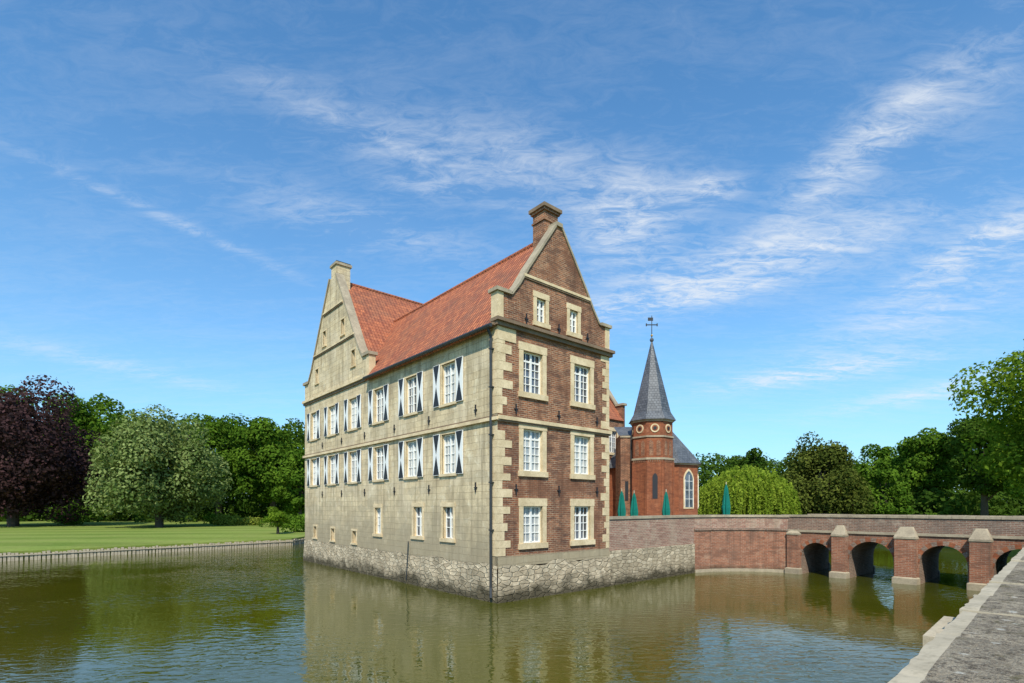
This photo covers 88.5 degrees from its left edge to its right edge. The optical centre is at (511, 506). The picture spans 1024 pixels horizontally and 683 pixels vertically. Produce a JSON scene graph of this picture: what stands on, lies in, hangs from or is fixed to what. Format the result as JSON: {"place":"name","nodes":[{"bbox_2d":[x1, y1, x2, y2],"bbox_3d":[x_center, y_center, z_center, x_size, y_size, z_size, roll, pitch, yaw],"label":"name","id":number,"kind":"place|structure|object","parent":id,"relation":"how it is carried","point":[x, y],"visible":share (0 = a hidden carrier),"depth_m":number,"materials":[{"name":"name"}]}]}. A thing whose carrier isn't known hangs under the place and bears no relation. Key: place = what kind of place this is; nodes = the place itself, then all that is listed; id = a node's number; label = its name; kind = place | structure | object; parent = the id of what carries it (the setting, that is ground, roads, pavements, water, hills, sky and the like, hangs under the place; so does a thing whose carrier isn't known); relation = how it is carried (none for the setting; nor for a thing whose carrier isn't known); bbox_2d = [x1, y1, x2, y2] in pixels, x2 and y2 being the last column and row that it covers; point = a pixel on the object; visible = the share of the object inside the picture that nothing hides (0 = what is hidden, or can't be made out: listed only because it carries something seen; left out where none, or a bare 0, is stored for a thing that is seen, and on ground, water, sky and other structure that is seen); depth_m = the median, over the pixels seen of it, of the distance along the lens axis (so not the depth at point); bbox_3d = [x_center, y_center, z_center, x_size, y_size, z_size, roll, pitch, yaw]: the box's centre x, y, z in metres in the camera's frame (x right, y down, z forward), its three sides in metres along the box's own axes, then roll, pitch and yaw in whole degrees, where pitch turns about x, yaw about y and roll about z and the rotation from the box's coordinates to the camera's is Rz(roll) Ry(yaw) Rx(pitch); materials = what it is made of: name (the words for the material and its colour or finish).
{"place":"outdoors","nodes":[
{"label":"outdoors","id":0,"kind":"place"},
{"bbox_2d":[0,543,1012,682],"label":"water","id":1,"kind":"structure","parent":0,"point":[279,614],"depth_m":17.70,"materials":[{"name":"green liquid"}]},
{"bbox_2d":[302,201,626,603],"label":"walls","id":2,"kind":"structure","parent":1,"relation":"in","point":[547,540],"depth_m":25.00,"materials":[{"name":"stone"}]},
{"bbox_2d":[307,356,462,485],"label":"window shutters","id":3,"kind":"object","parent":2,"relation":"attached to","point":[458,433],"depth_m":28.16,"materials":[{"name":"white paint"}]},
{"bbox_2d":[362,322,496,598],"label":"gutters and downpipes","id":4,"kind":"object","parent":2,"relation":"attached to","point":[490,348],"visible":0.98,"depth_m":22.01,"materials":[{"name":"grey metal"}]},
{"bbox_2d":[321,313,598,497],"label":"wall anchors","id":5,"kind":"structure","parent":2,"relation":"attached to","point":[516,409],"depth_m":24.23,"materials":[{"name":"black paint"}]},
{"bbox_2d":[349,243,623,421],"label":"roof","id":6,"kind":"structure","parent":2,"relation":"on","point":[395,329],"depth_m":29.53,"materials":[{"name":"tile"}]},
{"bbox_2d":[609,515,788,585],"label":"wall","id":7,"kind":"structure","parent":1,"relation":"in","point":[642,548],"depth_m":31.77,"materials":[{"name":"brick"}]},
{"bbox_2d":[785,514,1023,590],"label":"arched brick bridge","id":8,"kind":"structure","parent":1,"relation":"in","point":[914,545],"depth_m":27.63,"materials":[{"name":"red brick"}]},
{"bbox_2d":[0,509,1021,560],"bbox_3d":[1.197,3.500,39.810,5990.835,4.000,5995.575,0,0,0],"label":"ground","id":9,"kind":"structure","parent":0,"point":[33,537],"depth_m":55.37,"materials":[{"name":"green plant"}]},
{"bbox_2d":[0,384,36,463],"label":"beech tree","id":10,"kind":"object","parent":9,"relation":"on","point":[5,389],"visible":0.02,"depth_m":117.26,"materials":[{"name":"green plant"}]},
{"bbox_2d":[0,375,109,526],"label":"copper beech tree","id":11,"kind":"object","parent":9,"relation":"on","point":[39,472],"visible":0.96,"depth_m":76.24,"materials":[{"name":"purple plant"}]},
{"bbox_2d":[42,392,152,520],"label":"oak tree","id":12,"kind":"object","parent":9,"relation":"on","point":[84,418],"visible":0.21,"depth_m":103.50,"materials":[{"name":"green plant"}]},
{"bbox_2d":[0,413,304,522],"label":"distant woodland foliage","id":13,"kind":"object","parent":9,"relation":"on","point":[243,505],"visible":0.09,"depth_m":105.92,"materials":[{"name":"green plant"}]},
{"bbox_2d":[0,538,304,561],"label":"timber bank edging","id":14,"kind":"object","parent":9,"relation":"on","point":[143,550],"visible":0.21,"depth_m":44.84,"materials":[{"name":"grey wood"}]},
{"bbox_2d":[82,404,233,526],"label":"silver linden tree","id":15,"kind":"object","parent":9,"relation":"on","point":[171,478],"visible":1,"depth_m":72.62,"materials":[{"name":"green plant"}]},
{"bbox_2d":[181,413,254,513],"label":"oak tree","id":16,"kind":"object","parent":9,"relation":"on","point":[218,437],"visible":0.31,"depth_m":100.94,"materials":[{"name":"green plant"}]},
{"bbox_2d":[211,514,263,525],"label":"flowering shrubs","id":17,"kind":"object","parent":9,"relation":"on","point":[227,520],"visible":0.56,"depth_m":83.69,"materials":[{"name":"green plant"}]},
{"bbox_2d":[227,416,304,522],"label":"oak tree","id":18,"kind":"object","parent":9,"relation":"on","point":[272,451],"visible":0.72,"depth_m":93.24,"materials":[{"name":"green plant"}]},
{"bbox_2d":[263,506,289,533],"bbox_3d":[-26.814,1.669,60.050,2.662,3.461,3.660,0,0,16],"label":"young fruit tree","id":19,"kind":"object","parent":9,"relation":"on","point":[279,518],"visible":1,"depth_m":59.59,"materials":[{"name":"green plant"}]},
{"bbox_2d":[269,448,304,514],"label":"maple tree","id":20,"kind":"object","parent":9,"relation":"on","point":[290,477],"visible":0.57,"depth_m":82.26,"materials":[{"name":"green plant"}]},
{"bbox_2d":[51,511,951,531],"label":"green shrubs","id":21,"kind":"object","parent":9,"relation":"on","point":[297,520],"visible":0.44,"depth_m":76.61,"materials":[{"name":"green plant"}]},
{"bbox_2d":[698,464,801,514],"bbox_3d":[26.625,-0.802,60.407,11.645,8.203,11.308,0,0,0],"label":"weeping willow tree","id":22,"kind":"object","parent":9,"relation":"on","point":[752,491],"visible":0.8,"depth_m":56.38,"materials":[{"name":"green plant"}]},
{"bbox_2d":[723,447,783,475],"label":"oak tree","id":23,"kind":"object","parent":9,"relation":"on","point":[753,458],"visible":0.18,"depth_m":123.89,"materials":[{"name":"green plant"}]},
{"bbox_2d":[778,431,876,514],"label":"yew tree","id":24,"kind":"object","parent":9,"relation":"on","point":[818,488],"visible":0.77,"depth_m":75.52,"materials":[{"name":"green plant"}]},
{"bbox_2d":[693,450,1023,515],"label":"distant tree line foliage","id":25,"kind":"object","parent":9,"relation":"on","point":[964,501],"visible":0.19,"depth_m":98.84,"materials":[{"name":"green plant"}]},
{"bbox_2d":[853,444,899,491],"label":"oak tree","id":26,"kind":"object","parent":9,"relation":"on","point":[884,455],"visible":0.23,"depth_m":125.35,"materials":[{"name":"green plant"}]},
{"bbox_2d":[862,468,913,514],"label":"round shrub tree","id":27,"kind":"object","parent":9,"relation":"on","point":[899,497],"visible":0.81,"depth_m":78.65,"materials":[{"name":"green plant"}]},
{"bbox_2d":[888,427,962,507],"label":"oak tree","id":28,"kind":"object","parent":9,"relation":"on","point":[919,464],"visible":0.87,"depth_m":97.29,"materials":[{"name":"green plant"}]},
{"bbox_2d":[888,548,1023,682],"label":"wall","id":29,"kind":"structure","parent":9,"relation":"on","point":[979,638],"depth_m":3.53,"materials":[{"name":"stone"}]},
{"bbox_2d":[943,418,1015,515],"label":"oak tree","id":30,"kind":"object","parent":9,"relation":"on","point":[982,484],"visible":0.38,"depth_m":87.64,"materials":[{"name":"green plant"}]},
{"bbox_2d":[947,339,1023,492],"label":"chestnut tree","id":31,"kind":"object","parent":9,"relation":"on","point":[1012,450],"visible":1,"depth_m":47.20,"materials":[{"name":"green plant"}]},
{"bbox_2d":[981,409,1023,499],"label":"oak tree","id":32,"kind":"object","parent":9,"relation":"on","point":[1009,492],"visible":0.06,"depth_m":81.26,"materials":[{"name":"green plant"}]},
{"bbox_2d":[0,0,1023,498],"label":"sky","id":33,"kind":"structure","parent":0,"point":[815,207],"materials":[{"name":"blue"}]},
{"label":"island terrace","id":34,"kind":"structure","parent":0,"visible":0},
{"bbox_2d":[617,488,625,515],"bbox_3d":[6.887,0.225,33.000,0.600,2.750,0.600,0,0,0],"label":"closed parasol","id":35,"kind":"object","parent":34,"relation":"on","point":[621,511],"visible":0.77,"depth_m":32.89,"materials":[{"name":"teal fabric"}]},
{"bbox_2d":[630,490,637,515],"bbox_3d":[7.898,0.275,34.000,0.600,2.650,0.600,0,0,0],"label":"closed parasol","id":36,"kind":"object","parent":34,"relation":"on","point":[634,509],"visible":0.79,"depth_m":33.89,"materials":[{"name":"teal fabric"}]},
{"bbox_2d":[609,316,700,515],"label":"chapel","id":37,"kind":"structure","parent":34,"relation":"on","point":[653,459],"depth_m":40.30,"materials":[{"name":"brick"}]},
{"bbox_2d":[662,489,669,514],"bbox_3d":[10.114,0.225,34.500,0.600,2.750,0.600,0,0,0],"label":"closed parasol","id":38,"kind":"object","parent":34,"relation":"on","point":[666,508],"visible":0.82,"depth_m":34.39,"materials":[{"name":"teal fabric"}]},
{"bbox_2d":[722,482,730,514],"bbox_3d":[14.261,-0.025,35.000,0.600,3.250,0.600,0,0,0],"label":"closed parasol","id":39,"kind":"object","parent":34,"relation":"on","point":[726,507],"visible":0.81,"depth_m":34.89,"materials":[{"name":"teal fabric"}]}
]}

